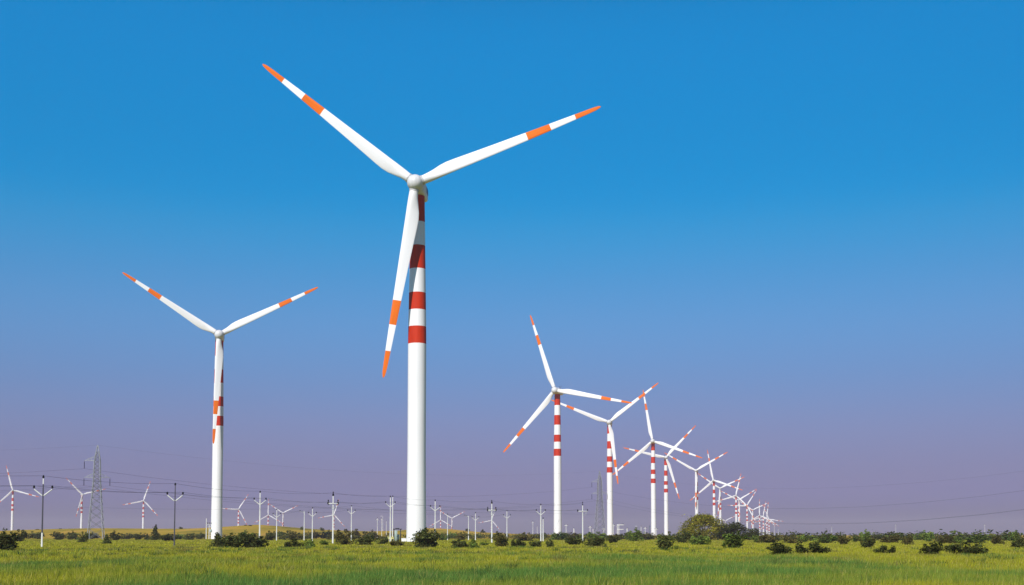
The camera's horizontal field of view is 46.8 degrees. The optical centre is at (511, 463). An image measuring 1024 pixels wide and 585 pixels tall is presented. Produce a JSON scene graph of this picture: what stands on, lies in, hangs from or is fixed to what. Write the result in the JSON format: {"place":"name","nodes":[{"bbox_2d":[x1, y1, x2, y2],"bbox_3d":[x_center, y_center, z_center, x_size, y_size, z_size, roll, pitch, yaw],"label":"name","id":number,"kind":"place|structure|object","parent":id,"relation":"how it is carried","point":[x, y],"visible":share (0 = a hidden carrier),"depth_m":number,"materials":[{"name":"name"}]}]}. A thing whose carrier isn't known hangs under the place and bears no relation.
{"place":"outdoors","nodes":[
{"label":"outdoors","id":0,"kind":"place"},
{"bbox_2d":[0,525,1023,584],"bbox_3d":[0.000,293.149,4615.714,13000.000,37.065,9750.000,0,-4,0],"label":"ground","id":1,"kind":"structure","parent":0,"point":[228,530],"depth_m":731.64,"materials":[{"name":"plant"}]},
{"bbox_2d":[0,528,20,550],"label":"bush","id":2,"kind":"object","parent":1,"relation":"on","point":[6,540],"visible":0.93,"depth_m":99.24,"materials":[{"name":"green plant"}]},
{"bbox_2d":[0,466,37,529],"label":"wind turbine","id":3,"kind":"object","parent":1,"relation":"on","point":[12,511],"visible":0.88,"depth_m":1999.14,"materials":[{"name":"metal"}]},
{"bbox_2d":[10,529,27,541],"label":"bush","id":4,"kind":"object","parent":1,"relation":"on","point":[22,537],"visible":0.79,"depth_m":254.38,"materials":[{"name":"green plant"}]},
{"bbox_2d":[27,531,44,538],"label":"bush","id":5,"kind":"object","parent":1,"relation":"on","point":[36,535],"visible":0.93,"depth_m":457.24,"materials":[{"name":"green plant"}]},
{"bbox_2d":[33,475,53,546],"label":"utility pole","id":6,"kind":"object","parent":1,"relation":"on","point":[43,494],"visible":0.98,"depth_m":130.66,"materials":[{"name":"metal"}]},
{"bbox_2d":[49,531,65,539],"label":"bush","id":7,"kind":"object","parent":1,"relation":"on","point":[58,536],"visible":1,"depth_m":381.00,"materials":[{"name":"green plant"}]},
{"bbox_2d":[66,530,78,539],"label":"bush","id":8,"kind":"object","parent":1,"relation":"on","point":[72,536],"visible":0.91,"depth_m":380.94,"materials":[{"name":"green plant"}]},
{"bbox_2d":[76,531,88,541],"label":"bush","id":9,"kind":"object","parent":1,"relation":"on","point":[84,538],"visible":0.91,"depth_m":228.87,"materials":[{"name":"green plant"}]},
{"bbox_2d":[67,479,103,527],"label":"wind turbine","id":10,"kind":"object","parent":1,"relation":"on","point":[81,511],"visible":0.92,"depth_m":2196.25,"materials":[{"name":"metal"}]},
{"bbox_2d":[84,445,109,538],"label":"lattice pylon","id":11,"kind":"object","parent":1,"relation":"on","point":[94,491],"visible":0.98,"depth_m":430.07,"materials":[{"name":"metal"}]},
{"bbox_2d":[90,469,580,496],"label":"power wire","id":12,"kind":"object","parent":11,"relation":"hanging from","point":[325,493],"visible":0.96,"depth_m":510.95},
{"bbox_2d":[90,486,589,509],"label":"power wire","id":13,"kind":"object","parent":11,"relation":"hanging from","point":[309,507],"visible":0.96,"depth_m":495.73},
{"bbox_2d":[115,486,605,509],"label":"power wire","id":14,"kind":"object","parent":11,"relation":"hanging from","point":[328,507],"visible":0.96,"depth_m":499.54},
{"bbox_2d":[101,534,111,543],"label":"bush","id":15,"kind":"object","parent":1,"relation":"on","point":[106,540],"visible":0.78,"depth_m":175.84,"materials":[{"name":"green plant"}]},
{"bbox_2d":[108,531,124,539],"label":"bush","id":16,"kind":"object","parent":1,"relation":"on","point":[113,535],"visible":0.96,"depth_m":326.64,"materials":[{"name":"green plant"}]},
{"bbox_2d":[132,533,142,539],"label":"bush","id":17,"kind":"object","parent":1,"relation":"on","point":[136,536],"visible":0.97,"depth_m":381.00,"materials":[{"name":"green plant"}]},
{"bbox_2d":[124,484,157,528],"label":"wind turbine","id":18,"kind":"object","parent":1,"relation":"on","point":[143,508],"visible":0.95,"depth_m":2471.40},
{"bbox_2d":[147,526,161,539],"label":"bush","id":19,"kind":"object","parent":1,"relation":"on","point":[155,534],"visible":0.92,"depth_m":326.68,"materials":[{"name":"green plant"}]},
{"bbox_2d":[160,534,179,540],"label":"bush","id":20,"kind":"object","parent":1,"relation":"on","point":[167,537],"visible":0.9,"depth_m":285.38,"materials":[{"name":"green plant"}]},
{"bbox_2d":[166,483,183,545],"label":"utility pole","id":21,"kind":"object","parent":1,"relation":"on","point":[175,500],"visible":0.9,"depth_m":149.31,"materials":[{"name":"metal"}]},
{"bbox_2d":[183,533,197,539],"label":"bush","id":22,"kind":"object","parent":1,"relation":"on","point":[190,536],"visible":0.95,"depth_m":381.27,"materials":[{"name":"green plant"}]},
{"bbox_2d":[209,532,225,547],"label":"bush","id":23,"kind":"object","parent":1,"relation":"on","point":[218,541],"visible":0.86,"depth_m":120.48,"materials":[{"name":"green plant"}]},
{"bbox_2d":[122,272,317,538],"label":"wind turbine","id":24,"kind":"object","parent":1,"relation":"on","point":[217,463],"visible":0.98,"depth_m":450.87,"materials":[{"name":"metal"}]},
{"bbox_2d":[221,533,245,547],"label":"bush","id":25,"kind":"object","parent":1,"relation":"on","point":[233,541],"visible":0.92,"depth_m":123.23,"materials":[{"name":"green plant"}]},
{"bbox_2d":[222,495,247,525],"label":"wind turbine","id":26,"kind":"object","parent":1,"relation":"on","point":[238,511],"visible":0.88,"depth_m":2857.39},
{"bbox_2d":[240,532,269,547],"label":"bush","id":27,"kind":"object","parent":1,"relation":"on","point":[252,541],"visible":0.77,"depth_m":130.27,"materials":[{"name":"green plant"}]},
{"bbox_2d":[254,491,266,535],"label":"utility pole","id":28,"kind":"object","parent":1,"relation":"on","point":[259,503],"visible":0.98,"depth_m":194.12,"materials":[{"name":"concrete"}]},
{"bbox_2d":[265,531,275,539],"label":"bush","id":29,"kind":"object","parent":1,"relation":"on","point":[268,536],"visible":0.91,"depth_m":326.35,"materials":[{"name":"green plant"}]},
{"bbox_2d":[270,504,295,525],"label":"wind turbine","id":30,"kind":"object","parent":1,"relation":"on","point":[283,514],"visible":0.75,"depth_m":3053.00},
{"bbox_2d":[283,530,303,539],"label":"bush","id":31,"kind":"object","parent":1,"relation":"on","point":[298,536],"visible":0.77,"depth_m":326.63,"materials":[{"name":"green plant"}]},
{"bbox_2d":[284,537,304,546],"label":"bush","id":32,"kind":"object","parent":1,"relation":"on","point":[294,542],"visible":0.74,"depth_m":134.44,"materials":[{"name":"green plant"}]},
{"bbox_2d":[303,539,315,546],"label":"bush","id":33,"kind":"object","parent":1,"relation":"on","point":[308,542],"visible":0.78,"depth_m":134.50,"materials":[{"name":"green plant"}]},
{"bbox_2d":[318,530,334,538],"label":"bush","id":34,"kind":"object","parent":1,"relation":"on","point":[326,533],"visible":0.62,"depth_m":517.33,"materials":[{"name":"green plant"}]},
{"bbox_2d":[327,492,338,542],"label":"utility pole","id":35,"kind":"object","parent":1,"relation":"on","point":[333,503],"visible":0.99,"depth_m":191.29,"materials":[{"name":"concrete"}]},
{"bbox_2d":[40,486,577,510],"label":"power wire","id":36,"kind":"object","parent":35,"relation":"attached to","point":[289,501],"visible":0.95,"depth_m":193.21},
{"bbox_2d":[48,476,579,504],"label":"power wire","id":37,"kind":"object","parent":35,"relation":"attached to","point":[263,491],"visible":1,"depth_m":169.93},
{"bbox_2d":[57,486,583,510],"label":"power wire","id":38,"kind":"object","parent":35,"relation":"attached to","point":[270,498],"visible":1,"depth_m":150.80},
{"bbox_2d":[335,529,354,544],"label":"bush","id":39,"kind":"object","parent":1,"relation":"on","point":[341,538],"visible":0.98,"depth_m":175.77,"materials":[{"name":"green plant"}]},
{"bbox_2d":[344,529,365,538],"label":"bush","id":40,"kind":"object","parent":1,"relation":"on","point":[356,532],"visible":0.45,"depth_m":456.62,"materials":[{"name":"green plant"}]},
{"bbox_2d":[354,534,379,544],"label":"bush","id":41,"kind":"object","parent":1,"relation":"on","point":[365,540],"visible":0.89,"depth_m":163.25,"materials":[{"name":"green plant"}]},
{"bbox_2d":[362,529,382,537],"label":"bush","id":42,"kind":"object","parent":1,"relation":"on","point":[375,534],"visible":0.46,"depth_m":457.26,"materials":[{"name":"green plant"}]},
{"bbox_2d":[376,536,388,543],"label":"bush","id":43,"kind":"object","parent":1,"relation":"on","point":[384,541],"visible":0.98,"depth_m":175.98,"materials":[{"name":"green plant"}]},
{"bbox_2d":[387,496,395,540],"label":"utility pole","id":44,"kind":"object","parent":1,"relation":"on","point":[390,506],"visible":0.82,"depth_m":237.74,"materials":[{"name":"concrete"}]},
{"bbox_2d":[389,540,404,545],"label":"bush","id":45,"kind":"object","parent":1,"relation":"on","point":[396,543],"visible":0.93,"depth_m":142.88,"materials":[{"name":"green plant"}]},
{"bbox_2d":[395,528,400,541],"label":"transformer kiosk","id":46,"kind":"object","parent":1,"relation":"on","point":[397,537],"visible":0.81,"depth_m":260.89,"materials":[{"name":"metal"}]},
{"bbox_2d":[410,527,441,547],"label":"bush","id":47,"kind":"object","parent":1,"relation":"on","point":[427,540],"visible":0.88,"depth_m":126.49,"materials":[{"name":"green plant"}]},
{"bbox_2d":[263,64,600,541],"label":"wind turbine","id":48,"kind":"object","parent":1,"relation":"on","point":[412,250],"visible":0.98,"depth_m":257.07,"materials":[{"name":"metal"}]},
{"bbox_2d":[449,539,470,547],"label":"bush","id":49,"kind":"object","parent":1,"relation":"on","point":[459,543],"visible":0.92,"depth_m":134.31,"materials":[{"name":"green plant"}]},
{"bbox_2d":[455,531,468,539],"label":"bush","id":50,"kind":"object","parent":1,"relation":"on","point":[460,536],"visible":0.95,"depth_m":326.80,"materials":[{"name":"green plant"}]},
{"bbox_2d":[469,539,480,547],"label":"bush","id":51,"kind":"object","parent":1,"relation":"on","point":[473,543],"visible":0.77,"depth_m":127.07,"materials":[{"name":"green plant"}]},
{"bbox_2d":[487,500,496,542],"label":"utility pole","id":52,"kind":"object","parent":1,"relation":"on","point":[491,510],"visible":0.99,"depth_m":220.82,"materials":[{"name":"concrete"}]},
{"bbox_2d":[491,531,509,546],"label":"bush","id":53,"kind":"object","parent":1,"relation":"on","point":[501,539],"visible":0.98,"depth_m":138.58,"materials":[{"name":"green plant"}]},
{"bbox_2d":[0,540,1023,584],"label":"grass","id":54,"kind":"structure","parent":1,"relation":"on","point":[628,563],"depth_m":48.65,"materials":[{"name":"plant"}]},
{"bbox_2d":[511,538,525,546],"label":"bush","id":55,"kind":"object","parent":1,"relation":"on","point":[519,542],"visible":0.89,"depth_m":134.38,"materials":[{"name":"green plant"}]},
{"bbox_2d":[26,529,1023,540],"bbox_3d":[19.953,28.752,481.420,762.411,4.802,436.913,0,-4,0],"label":"scrub","id":56,"kind":"object","parent":1,"relation":"on","point":[877,536],"visible":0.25,"depth_m":377.71,"materials":[{"name":"green plant"}]},
{"bbox_2d":[517,532,534,540],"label":"bush","id":57,"kind":"object","parent":1,"relation":"on","point":[522,537],"visible":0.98,"depth_m":285.33,"materials":[{"name":"green plant"}]},
{"bbox_2d":[528,540,540,546],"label":"bush","id":58,"kind":"object","parent":1,"relation":"on","point":[535,543],"visible":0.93,"depth_m":130.50,"materials":[{"name":"green plant"}]},
{"bbox_2d":[536,504,545,541],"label":"utility pole","id":59,"kind":"object","parent":1,"relation":"on","point":[540,522],"visible":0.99,"depth_m":240.32,"materials":[{"name":"concrete"}]},
{"bbox_2d":[503,315,631,532],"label":"wind turbine","id":60,"kind":"object","parent":1,"relation":"on","point":[556,391],"visible":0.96,"depth_m":626.86,"materials":[{"name":"metal"}]},
{"bbox_2d":[565,536,584,544],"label":"bush","id":61,"kind":"object","parent":1,"relation":"on","point":[571,540],"visible":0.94,"depth_m":152.49,"materials":[{"name":"green plant"}]},
{"bbox_2d":[577,502,587,538],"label":"utility pole","id":62,"kind":"object","parent":1,"relation":"on","point":[582,511],"visible":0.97,"depth_m":236.19,"materials":[{"name":"concrete"}]},
{"bbox_2d":[580,536,608,546],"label":"bush","id":63,"kind":"object","parent":1,"relation":"on","point":[598,541],"visible":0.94,"depth_m":138.27,"materials":[{"name":"green plant"}]},
{"bbox_2d":[586,532,607,539],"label":"bush","id":64,"kind":"object","parent":1,"relation":"on","point":[591,535],"visible":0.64,"depth_m":326.47,"materials":[{"name":"green plant"}]},
{"bbox_2d":[592,471,607,534],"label":"lattice pylon","id":65,"kind":"object","parent":1,"relation":"on","point":[598,486],"visible":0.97,"depth_m":650.30,"materials":[{"name":"metal"}]},
{"bbox_2d":[602,489,1023,508],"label":"power wire","id":66,"kind":"object","parent":65,"relation":"hanging from","point":[813,508],"visible":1,"depth_m":501.68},
{"bbox_2d":[608,499,1021,523],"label":"power wire","id":67,"kind":"object","parent":65,"relation":"hanging from","point":[831,523],"visible":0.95,"depth_m":489.68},
{"bbox_2d":[552,383,657,534],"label":"wind turbine","id":68,"kind":"object","parent":1,"relation":"on","point":[610,444],"visible":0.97,"depth_m":816.68,"materials":[{"name":"metal"}]},
{"bbox_2d":[606,534,621,542],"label":"bush","id":69,"kind":"object","parent":1,"relation":"on","point":[612,538],"visible":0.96,"depth_m":207.96,"materials":[{"name":"green plant"}]},
{"bbox_2d":[622,527,644,541],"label":"bush","id":70,"kind":"object","parent":1,"relation":"on","point":[636,536],"visible":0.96,"depth_m":254.01,"materials":[{"name":"green plant"}]},
{"bbox_2d":[613,391,701,534],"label":"wind turbine","id":71,"kind":"object","parent":1,"relation":"on","point":[652,442],"visible":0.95,"depth_m":976.81,"materials":[{"name":"metal"}]},
{"bbox_2d":[625,425,695,534],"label":"wind turbine","id":72,"kind":"object","parent":1,"relation":"on","point":[666,462],"visible":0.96,"depth_m":1172.07,"materials":[{"name":"metal"}]},
{"bbox_2d":[655,531,674,549],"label":"bush","id":73,"kind":"object","parent":1,"relation":"on","point":[664,541],"visible":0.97,"depth_m":99.20,"materials":[{"name":"green plant"}]},
{"bbox_2d":[673,529,692,542],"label":"bush","id":74,"kind":"object","parent":1,"relation":"on","point":[682,537],"visible":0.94,"depth_m":207.83,"materials":[{"name":"green plant"}]},
{"bbox_2d":[665,452,726,525],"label":"wind turbine","id":75,"kind":"object","parent":1,"relation":"on","point":[696,486],"visible":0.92,"depth_m":1400.64,"materials":[{"name":"metal"}]},
{"bbox_2d":[689,534,711,544],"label":"bush","id":76,"kind":"object","parent":1,"relation":"on","point":[698,540],"visible":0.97,"depth_m":162.98,"materials":[{"name":"green plant"}]},
{"bbox_2d":[677,512,729,539],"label":"tree","id":77,"kind":"object","parent":1,"relation":"on","point":[701,521],"visible":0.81,"depth_m":327.14,"materials":[{"name":"green plant"}]},
{"bbox_2d":[690,450,741,534],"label":"wind turbine","id":78,"kind":"object","parent":1,"relation":"on","point":[714,500],"visible":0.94,"depth_m":1641.77,"materials":[{"name":"metal"}]},
{"bbox_2d":[698,473,743,535],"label":"wind turbine","id":79,"kind":"object","parent":1,"relation":"on","point":[719,508],"visible":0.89,"depth_m":1919.37,"materials":[{"name":"metal"}]},
{"bbox_2d":[716,475,749,533],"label":"wind turbine","id":80,"kind":"object","parent":1,"relation":"on","point":[736,496],"visible":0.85,"depth_m":2247.34,"materials":[{"name":"metal"}]},
{"bbox_2d":[722,530,748,547],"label":"bush","id":81,"kind":"object","parent":1,"relation":"on","point":[733,540],"visible":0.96,"depth_m":113.93,"materials":[{"name":"green plant"}]},
{"bbox_2d":[714,522,762,539],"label":"tree","id":82,"kind":"object","parent":1,"relation":"on","point":[730,528],"visible":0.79,"depth_m":317.84,"materials":[{"name":"green plant"}]},
{"bbox_2d":[721,489,755,529],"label":"wind turbine","id":83,"kind":"object","parent":1,"relation":"on","point":[738,504],"visible":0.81,"depth_m":2446.24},
{"bbox_2d":[730,491,755,529],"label":"wind turbine","id":84,"kind":"object","parent":1,"relation":"on","point":[747,508],"visible":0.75,"depth_m":2692.40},
{"bbox_2d":[741,502,768,527],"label":"wind turbine","id":85,"kind":"object","parent":1,"relation":"on","point":[752,524],"visible":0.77,"depth_m":2898.05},
{"bbox_2d":[748,499,772,532],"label":"wind turbine","id":86,"kind":"object","parent":1,"relation":"on","point":[759,515],"visible":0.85,"depth_m":3201.61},
{"bbox_2d":[755,503,777,534],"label":"wind turbine","id":87,"kind":"object","parent":1,"relation":"on","point":[766,522],"visible":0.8,"depth_m":3378.03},
{"bbox_2d":[756,533,782,542],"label":"bush","id":88,"kind":"object","parent":1,"relation":"on","point":[765,539],"visible":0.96,"depth_m":207.70,"materials":[{"name":"green plant"}]},
{"bbox_2d":[766,541,792,554],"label":"bush","id":89,"kind":"object","parent":1,"relation":"on","point":[782,548],"visible":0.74,"depth_m":76.02,"materials":[{"name":"green plant"}]},
{"bbox_2d":[782,535,801,543],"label":"bush","id":90,"kind":"object","parent":1,"relation":"on","point":[788,539],"visible":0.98,"depth_m":190.37,"materials":[{"name":"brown plant"}]},
{"bbox_2d":[797,534,810,541],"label":"bush","id":91,"kind":"object","parent":1,"relation":"on","point":[803,537],"visible":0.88,"depth_m":228.39,"materials":[{"name":"green plant"}]},
{"bbox_2d":[795,540,833,553],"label":"bush","id":92,"kind":"object","parent":1,"relation":"on","point":[816,547],"visible":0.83,"depth_m":81.32,"materials":[{"name":"green plant"}]},
{"bbox_2d":[811,534,837,542],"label":"bush","id":93,"kind":"object","parent":1,"relation":"on","point":[830,538],"visible":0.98,"depth_m":207.77,"materials":[{"name":"green plant"}]},
{"bbox_2d":[837,534,850,544],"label":"bush","id":94,"kind":"object","parent":1,"relation":"on","point":[846,540],"visible":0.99,"depth_m":163.45,"materials":[{"name":"green plant"}]},
{"bbox_2d":[858,529,872,541],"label":"bush","id":95,"kind":"object","parent":1,"relation":"on","point":[863,536],"visible":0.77,"depth_m":254.05,"materials":[{"name":"green plant"}]},
{"bbox_2d":[859,537,875,546],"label":"bush","id":96,"kind":"object","parent":1,"relation":"on","point":[868,542],"visible":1,"depth_m":127.03,"materials":[{"name":"green plant"}]},
{"bbox_2d":[872,544,895,553],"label":"bush","id":97,"kind":"object","parent":1,"relation":"on","point":[881,549],"visible":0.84,"depth_m":84.56,"materials":[{"name":"green plant"}]},
{"bbox_2d":[879,535,906,542],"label":"bush","id":98,"kind":"object","parent":1,"relation":"on","point":[892,539],"visible":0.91,"depth_m":207.77,"materials":[{"name":"green plant"}]},
{"bbox_2d":[899,534,914,544],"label":"bush","id":99,"kind":"object","parent":1,"relation":"on","point":[907,541],"visible":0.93,"depth_m":163.41,"materials":[{"name":"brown plant"}]},
{"bbox_2d":[920,530,934,541],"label":"bush","id":100,"kind":"object","parent":1,"relation":"on","point":[927,536],"visible":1,"depth_m":254.15,"materials":[{"name":"green plant"}]},
{"bbox_2d":[918,540,949,554],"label":"bush","id":101,"kind":"object","parent":1,"relation":"on","point":[935,548],"visible":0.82,"depth_m":76.16,"materials":[{"name":"green plant"}]},
{"bbox_2d":[933,533,956,543],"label":"bush","id":102,"kind":"object","parent":1,"relation":"on","point":[946,539],"visible":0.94,"depth_m":190.49,"materials":[{"name":"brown plant"}]},
{"bbox_2d":[950,536,965,542],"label":"bush","id":103,"kind":"object","parent":1,"relation":"on","point":[955,538],"visible":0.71,"depth_m":207.66,"materials":[{"name":"green plant"}]},
{"bbox_2d":[942,541,990,553],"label":"bush","id":104,"kind":"object","parent":1,"relation":"on","point":[969,549],"visible":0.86,"depth_m":84.49,"materials":[{"name":"green plant"}]},
{"bbox_2d":[963,535,988,542],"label":"bush","id":105,"kind":"object","parent":1,"relation":"on","point":[977,539],"visible":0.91,"depth_m":207.71,"materials":[{"name":"green plant"}]},
{"bbox_2d":[991,533,1004,543],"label":"bush","id":106,"kind":"object","parent":1,"relation":"on","point":[996,539],"visible":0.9,"depth_m":163.34,"materials":[{"name":"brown plant"}]},
{"bbox_2d":[1007,530,1022,540],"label":"bush","id":107,"kind":"object","parent":1,"relation":"on","point":[1014,536],"visible":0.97,"depth_m":253.81,"materials":[{"name":"green plant"}]},
{"bbox_2d":[1010,538,1023,547],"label":"bush","id":108,"kind":"object","parent":1,"relation":"on","point":[1019,543],"visible":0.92,"depth_m":127.01,"materials":[{"name":"green plant"}]},
{"bbox_2d":[0,0,1023,535],"label":"sky","id":109,"kind":"structure","parent":0,"point":[800,222],"materials":[{"name":"blue"}]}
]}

